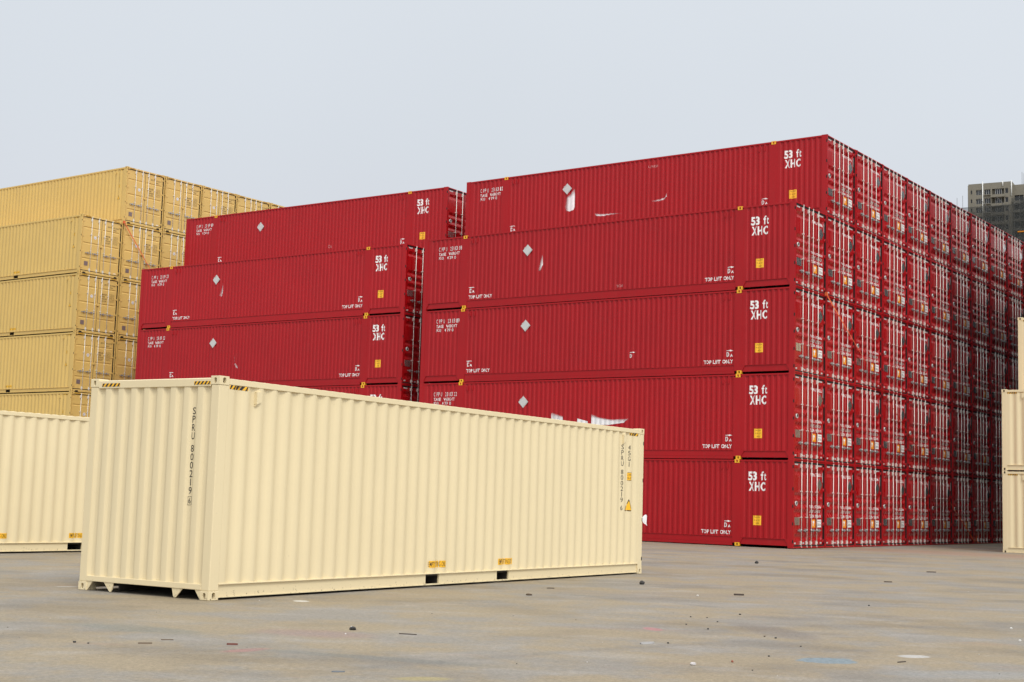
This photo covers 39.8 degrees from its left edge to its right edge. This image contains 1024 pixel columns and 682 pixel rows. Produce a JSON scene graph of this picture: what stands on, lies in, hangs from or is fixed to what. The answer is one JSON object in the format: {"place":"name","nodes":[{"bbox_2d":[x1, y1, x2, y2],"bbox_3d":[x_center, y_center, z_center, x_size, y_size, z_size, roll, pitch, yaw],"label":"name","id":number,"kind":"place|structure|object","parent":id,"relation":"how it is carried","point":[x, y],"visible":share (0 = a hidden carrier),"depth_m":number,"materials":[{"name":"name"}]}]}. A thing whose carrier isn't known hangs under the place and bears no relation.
{"place":"outdoors","nodes":[
{"label":"outdoors","id":0,"kind":"place"},
{"bbox_2d":[0,541,1023,681],"bbox_3d":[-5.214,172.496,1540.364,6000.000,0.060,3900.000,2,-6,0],"label":"ground","id":1,"kind":"structure","parent":0,"point":[942,624],"depth_m":15.97,"materials":[{"name":"concrete"}]},
{"bbox_2d":[0,411,89,551],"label":"shipping container","id":2,"kind":"object","parent":1,"relation":"on","point":[43,461],"visible":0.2,"depth_m":29.50,"materials":[{"name":"beige metal"}]},
{"bbox_2d":[78,375,643,600],"bbox_3d":[-1.628,2.594,24.041,2.462,2.893,12.213,-2,-7,32],"label":"shipping container","id":3,"kind":"object","parent":1,"relation":"on","point":[213,488],"visible":1,"depth_m":20.35,"materials":[{"name":"beige metal"}]},
{"bbox_2d":[642,459,825,547],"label":"shipping container","id":4,"kind":"object","parent":1,"relation":"on","point":[737,502],"visible":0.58,"depth_m":48.13,"materials":[{"name":"red metal"}]},
{"bbox_2d":[419,372,825,462],"bbox_3d":[3.576,2.946,52.721,16.175,2.908,2.615,-3,-8,36],"label":"shipping container","id":5,"kind":"object","parent":4,"relation":"on","point":[773,416],"visible":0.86,"depth_m":49.32,"materials":[{"name":"red metal"}]},
{"bbox_2d":[420,286,826,383],"bbox_3d":[3.663,0.061,53.041,16.175,2.908,2.615,-3,-8,36],"label":"shipping container","id":6,"kind":"object","parent":5,"relation":"on","point":[767,330],"visible":0.94,"depth_m":50.98,"materials":[{"name":"red metal"}]},
{"bbox_2d":[422,201,826,310],"bbox_3d":[3.750,-2.824,53.362,16.175,2.908,2.615,-3,-8,36],"label":"shipping container","id":7,"kind":"object","parent":6,"relation":"on","point":[776,245],"visible":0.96,"depth_m":51.30,"materials":[{"name":"red metal"}]},
{"bbox_2d":[796,203,810,288],"bbox_3d":[9.882,-3.222,48.159,0.129,2.867,1.276,-3,-8,36],"label":"door","id":8,"kind":"structure","parent":7,"relation":"in","point":[803,214],"depth_m":48.20,"materials":[{"name":"red metal"}]},
{"bbox_2d":[810,209,825,293],"bbox_3d":[10.621,-3.086,49.181,0.129,2.867,1.254,-3,-8,36],"label":"door","id":9,"kind":"structure","parent":7,"relation":"in","point":[817,231],"depth_m":49.19,"materials":[{"name":"red metal"}]},
{"bbox_2d":[795,288,809,373],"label":"door","id":10,"kind":"structure","parent":6,"relation":"in","point":[802,304],"depth_m":47.91,"materials":[{"name":"red metal"}]},
{"bbox_2d":[809,292,825,376],"bbox_3d":[10.534,-0.201,48.860,0.129,2.867,1.254,-3,-8,36],"label":"door","id":11,"kind":"structure","parent":6,"relation":"in","point":[817,303],"depth_m":48.89,"materials":[{"name":"red metal"}]},
{"bbox_2d":[794,374,808,459],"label":"door","id":12,"kind":"structure","parent":5,"relation":"in","point":[801,429],"depth_m":47.56,"materials":[{"name":"red metal"}]},
{"bbox_2d":[809,376,824,460],"bbox_3d":[10.446,2.684,48.539,0.129,2.867,1.254,-3,-8,36],"label":"door","id":13,"kind":"structure","parent":5,"relation":"in","point":[816,386],"depth_m":48.55,"materials":[{"name":"red metal"}]},
{"bbox_2d":[794,461,808,547],"bbox_3d":[9.620,5.433,47.196,0.129,2.867,1.276,-3,-8,36],"label":"door","id":14,"kind":"structure","parent":4,"relation":"in","point":[801,469],"depth_m":47.26,"materials":[{"name":"red metal"}]},
{"bbox_2d":[808,462,824,546],"bbox_3d":[10.359,5.569,48.218,0.129,2.867,1.254,-3,-8,36],"label":"door","id":15,"kind":"structure","parent":4,"relation":"in","point":[816,470],"depth_m":48.25,"materials":[{"name":"red metal"}]},
{"bbox_2d":[825,463,854,547],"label":"shipping container","id":16,"kind":"object","parent":1,"relation":"on","point":[840,506],"visible":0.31,"depth_m":49.82,"materials":[{"name":"red metal"}]},
{"bbox_2d":[809,379,855,464],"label":"shipping container","id":17,"kind":"object","parent":16,"relation":"on","point":[840,422],"visible":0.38,"depth_m":50.17,"materials":[{"name":"red metal"}]},
{"bbox_2d":[826,381,839,462],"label":"door","id":18,"kind":"structure","parent":17,"relation":"in","point":[833,388],"depth_m":49.69,"materials":[{"name":"red metal"}]},
{"bbox_2d":[826,297,855,384],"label":"shipping container","id":19,"kind":"object","parent":17,"relation":"on","point":[840,355],"visible":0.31,"depth_m":50.49,"materials":[{"name":"red metal"}]},
{"bbox_2d":[827,298,839,380],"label":"door","id":20,"kind":"structure","parent":19,"relation":"in","point":[833,320],"depth_m":50.01,"materials":[{"name":"red metal"}]},
{"bbox_2d":[827,215,855,305],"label":"shipping container","id":21,"kind":"object","parent":19,"relation":"on","point":[841,261],"visible":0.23,"depth_m":50.80,"materials":[{"name":"red metal"}]},
{"bbox_2d":[465,134,855,235],"bbox_3d":[5.357,-5.429,55.795,16.175,2.908,2.615,-3,-8,36],"label":"shipping container","id":22,"kind":"object","parent":21,"relation":"on","point":[817,173],"visible":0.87,"depth_m":53.66,"materials":[{"name":"red metal"}]},
{"bbox_2d":[827,137,840,219],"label":"door","id":23,"kind":"structure","parent":22,"relation":"in","point":[834,147],"depth_m":50.67,"materials":[{"name":"red metal"}]},
{"bbox_2d":[840,143,854,224],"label":"door","id":24,"kind":"structure","parent":22,"relation":"in","point":[847,154],"depth_m":51.64,"materials":[{"name":"red metal"}]},
{"bbox_2d":[827,217,840,299],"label":"door","id":25,"kind":"structure","parent":21,"relation":"in","point":[834,226],"depth_m":50.33,"materials":[{"name":"red metal"}]},
{"bbox_2d":[841,222,854,302],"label":"door","id":26,"kind":"structure","parent":21,"relation":"in","point":[847,232],"depth_m":51.30,"materials":[{"name":"red metal"}]},
{"bbox_2d":[840,302,853,382],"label":"door","id":27,"kind":"structure","parent":19,"relation":"in","point":[846,311],"depth_m":50.98,"materials":[{"name":"red metal"}]},
{"bbox_2d":[840,383,854,463],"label":"door","id":28,"kind":"structure","parent":17,"relation":"in","point":[847,392],"depth_m":50.65,"materials":[{"name":"red metal"}]},
{"bbox_2d":[826,464,839,546],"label":"door","id":29,"kind":"structure","parent":16,"relation":"in","point":[832,471],"depth_m":49.35,"materials":[{"name":"red metal"}]},
{"bbox_2d":[840,465,853,546],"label":"door","id":30,"kind":"structure","parent":16,"relation":"in","point":[846,472],"depth_m":50.33,"materials":[{"name":"red metal"}]},
{"bbox_2d":[855,466,882,546],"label":"shipping container","id":31,"kind":"object","parent":1,"relation":"on","point":[868,506],"visible":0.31,"depth_m":51.92,"materials":[{"name":"red metal"}]},
{"bbox_2d":[842,385,881,467],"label":"shipping container","id":32,"kind":"object","parent":31,"relation":"on","point":[868,428],"visible":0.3,"depth_m":52.27,"materials":[{"name":"red metal"}]},
{"bbox_2d":[855,306,882,390],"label":"shipping container","id":33,"kind":"object","parent":32,"relation":"on","point":[868,334],"visible":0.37,"depth_m":52.55,"materials":[{"name":"red metal"}]},
{"bbox_2d":[856,227,882,313],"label":"shipping container","id":34,"kind":"object","parent":33,"relation":"on","point":[869,272],"visible":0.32,"depth_m":52.91,"materials":[{"name":"red metal"}]},
{"bbox_2d":[856,150,882,238],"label":"shipping container","id":35,"kind":"object","parent":34,"relation":"on","point":[869,195],"visible":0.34,"depth_m":53.17,"materials":[{"name":"red metal"}]},
{"bbox_2d":[869,159,881,236],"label":"door","id":36,"kind":"structure","parent":35,"relation":"in","point":[875,169],"depth_m":53.68,"materials":[{"name":"red metal"}]},
{"bbox_2d":[869,234,881,311],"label":"door","id":37,"kind":"structure","parent":34,"relation":"in","point":[875,244],"depth_m":53.42,"materials":[{"name":"red metal"}]},
{"bbox_2d":[868,311,881,388],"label":"door","id":38,"kind":"structure","parent":33,"relation":"in","point":[874,320],"depth_m":53.08,"materials":[{"name":"red metal"}]},
{"bbox_2d":[868,389,880,466],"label":"door","id":39,"kind":"structure","parent":32,"relation":"in","point":[874,397],"depth_m":52.76,"materials":[{"name":"red metal"}]},
{"bbox_2d":[856,467,867,545],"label":"door","id":40,"kind":"structure","parent":31,"relation":"in","point":[861,473],"depth_m":51.45,"materials":[{"name":"red metal"}]},
{"bbox_2d":[868,468,881,545],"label":"door","id":41,"kind":"structure","parent":31,"relation":"in","point":[874,475],"depth_m":52.44,"materials":[{"name":"red metal"}]},
{"bbox_2d":[882,468,907,545],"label":"shipping container","id":42,"kind":"object","parent":1,"relation":"on","point":[894,511],"visible":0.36,"depth_m":54.05,"materials":[{"name":"red metal"}]},
{"bbox_2d":[863,391,907,469],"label":"shipping container","id":43,"kind":"object","parent":42,"relation":"on","point":[894,444],"visible":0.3,"depth_m":54.37,"materials":[{"name":"red metal"}]},
{"bbox_2d":[882,315,907,395],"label":"shipping container","id":44,"kind":"object","parent":43,"relation":"on","point":[895,356],"visible":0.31,"depth_m":54.67,"materials":[{"name":"red metal"}]},
{"bbox_2d":[882,239,907,321],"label":"shipping container","id":45,"kind":"object","parent":44,"relation":"on","point":[895,281],"visible":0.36,"depth_m":55.00,"materials":[{"name":"red metal"}]},
{"bbox_2d":[883,165,907,249],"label":"shipping container","id":46,"kind":"object","parent":45,"relation":"on","point":[895,208],"visible":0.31,"depth_m":55.36,"materials":[{"name":"red metal"}]},
{"bbox_2d":[894,470,906,543],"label":"door","id":47,"kind":"structure","parent":42,"relation":"in","point":[900,477],"depth_m":54.58,"materials":[{"name":"red metal"}]},
{"bbox_2d":[907,470,930,544],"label":"shipping container","id":48,"kind":"object","parent":1,"relation":"on","point":[919,504],"visible":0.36,"depth_m":56.14,"materials":[{"name":"red metal"}]},
{"bbox_2d":[895,396,931,472],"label":"shipping container","id":49,"kind":"object","parent":48,"relation":"on","point":[919,423],"visible":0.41,"depth_m":56.45,"materials":[{"name":"red metal"}]},
{"bbox_2d":[908,323,930,400],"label":"shipping container","id":50,"kind":"object","parent":49,"relation":"on","point":[919,372],"visible":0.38,"depth_m":56.83,"materials":[{"name":"red metal"}]},
{"bbox_2d":[908,250,930,329],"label":"shipping container","id":51,"kind":"object","parent":50,"relation":"on","point":[919,290],"visible":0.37,"depth_m":57.11,"materials":[{"name":"red metal"}]},
{"bbox_2d":[908,179,930,259],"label":"shipping container","id":52,"kind":"object","parent":51,"relation":"on","point":[919,227],"visible":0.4,"depth_m":57.44,"materials":[{"name":"red metal"}]},
{"bbox_2d":[931,473,952,544],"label":"shipping container","id":53,"kind":"object","parent":1,"relation":"on","point":[941,520],"visible":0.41,"depth_m":58.26,"materials":[{"name":"red metal"}]},
{"bbox_2d":[917,401,952,474],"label":"shipping container","id":54,"kind":"object","parent":53,"relation":"on","point":[942,440],"visible":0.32,"depth_m":58.63,"materials":[{"name":"red metal"}]},
{"bbox_2d":[930,330,952,404],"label":"shipping container","id":55,"kind":"object","parent":54,"relation":"on","point":[941,365],"visible":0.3,"depth_m":58.91,"materials":[{"name":"red metal"}]},
{"bbox_2d":[931,260,952,336],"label":"shipping container","id":56,"kind":"object","parent":55,"relation":"on","point":[941,301],"visible":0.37,"depth_m":59.19,"materials":[{"name":"red metal"}]},
{"bbox_2d":[930,191,951,268],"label":"shipping container","id":57,"kind":"object","parent":56,"relation":"on","point":[941,230],"visible":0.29,"depth_m":59.54,"materials":[{"name":"red metal"}]},
{"bbox_2d":[953,475,973,543],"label":"shipping container","id":58,"kind":"object","parent":1,"relation":"on","point":[963,498],"visible":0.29,"depth_m":60.35,"materials":[{"name":"red metal"}]},
{"bbox_2d":[939,405,972,475],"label":"shipping container","id":59,"kind":"object","parent":58,"relation":"on","point":[962,435],"visible":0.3,"depth_m":60.63,"materials":[{"name":"red metal"}]},
{"bbox_2d":[952,337,972,409],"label":"shipping container","id":60,"kind":"object","parent":59,"relation":"on","point":[962,384],"visible":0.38,"depth_m":61.01,"materials":[{"name":"red metal"}]},
{"bbox_2d":[952,270,972,342],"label":"shipping container","id":61,"kind":"object","parent":60,"relation":"on","point":[962,304],"visible":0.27,"depth_m":61.32,"materials":[{"name":"red metal"}]},
{"bbox_2d":[951,203,971,277],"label":"shipping container","id":62,"kind":"object","parent":61,"relation":"on","point":[961,243],"visible":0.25,"depth_m":61.72,"materials":[{"name":"red metal"}]},
{"bbox_2d":[973,477,991,543],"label":"shipping container","id":63,"kind":"object","parent":1,"relation":"on","point":[982,504],"visible":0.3,"depth_m":62.53,"materials":[{"name":"red metal"}]},
{"bbox_2d":[960,410,991,477],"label":"shipping container","id":64,"kind":"object","parent":63,"relation":"on","point":[982,450],"visible":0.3,"depth_m":62.81,"materials":[{"name":"red metal"}]},
{"bbox_2d":[972,344,991,413],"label":"shipping container","id":65,"kind":"object","parent":64,"relation":"on","point":[981,379],"visible":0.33,"depth_m":63.09,"materials":[{"name":"red metal"}]},
{"bbox_2d":[972,278,990,348],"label":"shipping container","id":66,"kind":"object","parent":65,"relation":"on","point":[981,314],"visible":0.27,"depth_m":63.47,"materials":[{"name":"red metal"}]},
{"bbox_2d":[971,213,990,285],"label":"shipping container","id":67,"kind":"object","parent":66,"relation":"on","point":[980,244],"visible":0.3,"depth_m":63.71,"materials":[{"name":"red metal"}]},
{"bbox_2d":[992,478,1002,542],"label":"shipping container","id":68,"kind":"object","parent":1,"relation":"on","point":[997,516],"visible":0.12,"depth_m":64.17,"materials":[{"name":"red metal"}]},
{"bbox_2d":[982,414,1009,478],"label":"shipping container","id":69,"kind":"object","parent":68,"relation":"on","point":[996,426],"visible":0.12,"depth_m":64.45,"materials":[{"name":"red metal"}]},
{"bbox_2d":[991,350,1008,415],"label":"shipping container","id":70,"kind":"object","parent":69,"relation":"on","point":[1000,371],"visible":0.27,"depth_m":65.08,"materials":[{"name":"red metal"}]},
{"bbox_2d":[991,287,1008,354],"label":"shipping container","id":71,"kind":"object","parent":70,"relation":"on","point":[999,323],"visible":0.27,"depth_m":65.53,"materials":[{"name":"red metal"}]},
{"bbox_2d":[990,224,1007,293],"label":"shipping container","id":72,"kind":"object","parent":71,"relation":"on","point":[999,258],"visible":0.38,"depth_m":65.83,"materials":[{"name":"red metal"}]},
{"bbox_2d":[1002,471,1023,552],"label":"shipping container","id":73,"kind":"object","parent":1,"relation":"on","point":[1013,507],"visible":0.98,"depth_m":49.88,"materials":[{"name":"beige metal"}]},
{"bbox_2d":[1001,389,1023,471],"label":"shipping container","id":74,"kind":"object","parent":73,"relation":"on","point":[1012,430],"visible":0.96,"depth_m":50.20,"materials":[{"name":"beige metal"}]},
{"bbox_2d":[0,0,1023,211],"label":"sky","id":75,"kind":"structure","parent":0,"point":[286,103],"materials":[{"name":"white"}]},
{"bbox_2d":[962,180,1023,241],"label":"tower block","id":76,"kind":"structure","parent":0,"point":[999,205],"depth_m":463.52,"materials":[{"name":"concrete"}]},
{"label":"shipping container","id":77,"kind":"object","parent":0,"visible":0},
{"bbox_2d":[300,384,419,401],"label":"shipping container","id":78,"kind":"object","parent":77,"relation":"on","point":[403,392],"visible":0.12,"depth_m":58.41,"materials":[{"name":"red metal"}]},
{"bbox_2d":[135,313,427,386],"bbox_3d":[-10.371,0.750,63.427,16.175,2.908,2.615,-3,-8,34],"label":"shipping container","id":79,"kind":"object","parent":78,"relation":"on","point":[368,350],"visible":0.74,"depth_m":61.22,"materials":[{"name":"red metal"}]},
{"bbox_2d":[138,243,424,329],"bbox_3d":[-10.284,-2.135,63.748,16.175,2.908,2.615,-3,-8,34],"label":"shipping container","id":80,"kind":"object","parent":79,"relation":"on","point":[379,280],"visible":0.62,"depth_m":61.91,"materials":[{"name":"red metal"}]},
{"bbox_2d":[405,245,424,315],"bbox_3d":[-4.027,-2.512,58.696,0.129,2.867,1.275,-3,-8,34],"label":"door","id":81,"kind":"structure","parent":80,"relation":"in","point":[415,255],"depth_m":58.72,"materials":[{"name":"red metal"}]},
{"bbox_2d":[402,315,421,385],"bbox_3d":[-4.115,0.373,58.375,0.129,2.867,1.275,-3,-8,34],"label":"door","id":82,"kind":"structure","parent":79,"relation":"in","point":[413,325],"depth_m":58.40,"materials":[{"name":"red metal"}]},
{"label":"shipping container","id":83,"kind":"object","parent":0,"visible":0},
{"bbox_2d":[184,187,465,264],"bbox_3d":[-8.710,-4.738,66.204,16.175,2.908,2.615,-3,-8,34],"label":"shipping container","id":84,"kind":"object","parent":83,"relation":"on","point":[417,218],"visible":0.69,"depth_m":64.42,"materials":[{"name":"red metal"}]},
{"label":"shipping container","id":85,"kind":"object","parent":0,"visible":0},
{"bbox_2d":[0,391,90,416],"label":"shipping container","id":86,"kind":"object","parent":85,"relation":"on","point":[72,403],"visible":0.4,"depth_m":69.02,"materials":[{"name":"yellow metal"}]},
{"bbox_2d":[0,332,115,393],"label":"shipping container","id":87,"kind":"object","parent":86,"relation":"on","point":[63,362],"visible":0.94,"depth_m":69.63,"materials":[{"name":"yellow metal"}]},
{"bbox_2d":[0,272,119,336],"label":"shipping container","id":88,"kind":"object","parent":87,"relation":"on","point":[79,302],"visible":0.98,"depth_m":69.99,"materials":[{"name":"yellow metal"}]},
{"bbox_2d":[0,214,122,280],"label":"shipping container","id":89,"kind":"object","parent":88,"relation":"on","point":[86,244],"visible":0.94,"depth_m":70.36,"materials":[{"name":"yellow metal"}]},
{"bbox_2d":[80,216,102,272],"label":"door","id":90,"kind":"structure","parent":89,"relation":"in","point":[91,247],"depth_m":69.46,"materials":[{"name":"yellow metal"}]},
{"bbox_2d":[99,220,121,275],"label":"door","id":91,"kind":"structure","parent":89,"relation":"in","point":[111,232],"depth_m":70.38,"materials":[{"name":"yellow metal"}]},
{"bbox_2d":[76,275,98,331],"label":"door","id":92,"kind":"structure","parent":88,"relation":"in","point":[88,286],"depth_m":69.13,"materials":[{"name":"yellow metal"}]},
{"bbox_2d":[96,277,117,333],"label":"door","id":93,"kind":"structure","parent":88,"relation":"in","point":[107,289],"depth_m":70.07,"materials":[{"name":"yellow metal"}]},
{"bbox_2d":[72,334,94,390],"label":"door","id":94,"kind":"structure","parent":87,"relation":"in","point":[84,363],"depth_m":68.81,"materials":[{"name":"yellow metal"}]},
{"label":"shipping container","id":95,"kind":"object","parent":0,"visible":0},
{"bbox_2d":[113,337,136,379],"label":"shipping container","id":96,"kind":"object","parent":95,"relation":"on","point":[125,359],"visible":0.15,"depth_m":70.82,"materials":[{"name":"yellow metal"}]},
{"bbox_2d":[116,280,143,339],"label":"shipping container","id":97,"kind":"object","parent":96,"relation":"on","point":[128,310],"visible":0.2,"depth_m":71.09,"materials":[{"name":"yellow metal"}]},
{"bbox_2d":[118,282,139,336],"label":"door","id":98,"kind":"structure","parent":97,"relation":"in","point":[129,300],"depth_m":71.14,"materials":[{"name":"yellow metal"}]},
{"bbox_2d":[120,223,161,283],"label":"shipping container","id":99,"kind":"object","parent":97,"relation":"on","point":[133,263],"visible":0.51,"depth_m":71.74,"materials":[{"name":"yellow metal"}]},
{"bbox_2d":[0,166,164,230],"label":"shipping container","id":100,"kind":"object","parent":99,"relation":"on","point":[130,195],"visible":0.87,"depth_m":73.02,"materials":[{"name":"yellow metal"}]},
{"bbox_2d":[125,169,145,223],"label":"door","id":101,"kind":"structure","parent":100,"relation":"in","point":[136,180],"depth_m":71.78,"materials":[{"name":"yellow metal"}]},
{"bbox_2d":[143,173,163,227],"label":"door","id":102,"kind":"structure","parent":100,"relation":"in","point":[154,186],"depth_m":72.72,"materials":[{"name":"yellow metal"}]},
{"bbox_2d":[122,225,142,280],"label":"door","id":103,"kind":"structure","parent":99,"relation":"in","point":[131,266],"depth_m":71.45,"materials":[{"name":"yellow metal"}]},
{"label":"shipping container","id":104,"kind":"object","parent":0,"visible":0},
{"bbox_2d":[160,231,185,267],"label":"shipping container","id":105,"kind":"object","parent":104,"relation":"on","point":[172,249],"visible":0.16,"depth_m":73.59,"materials":[{"name":"yellow metal"}]},
{"bbox_2d":[162,176,201,235],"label":"shipping container","id":106,"kind":"object","parent":105,"relation":"on","point":[182,202],"visible":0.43,"depth_m":74.09,"materials":[{"name":"yellow metal"}]},
{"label":"shipping container","id":107,"kind":"object","parent":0,"visible":0},
{"bbox_2d":[1009,356,1017,389],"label":"shipping container","id":108,"kind":"object","parent":107,"relation":"on","point":[1013,373],"visible":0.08,"depth_m":66.98,"materials":[{"name":"red metal"}]},
{"bbox_2d":[1008,294,1023,357],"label":"shipping container","id":109,"kind":"object","parent":108,"relation":"on","point":[1016,307],"visible":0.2,"depth_m":67.36,"materials":[{"name":"red metal"}]},
{"bbox_2d":[1008,234,1023,300],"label":"shipping container","id":110,"kind":"object","parent":109,"relation":"on","point":[1016,267],"visible":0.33,"depth_m":67.93,"materials":[{"name":"red metal"}]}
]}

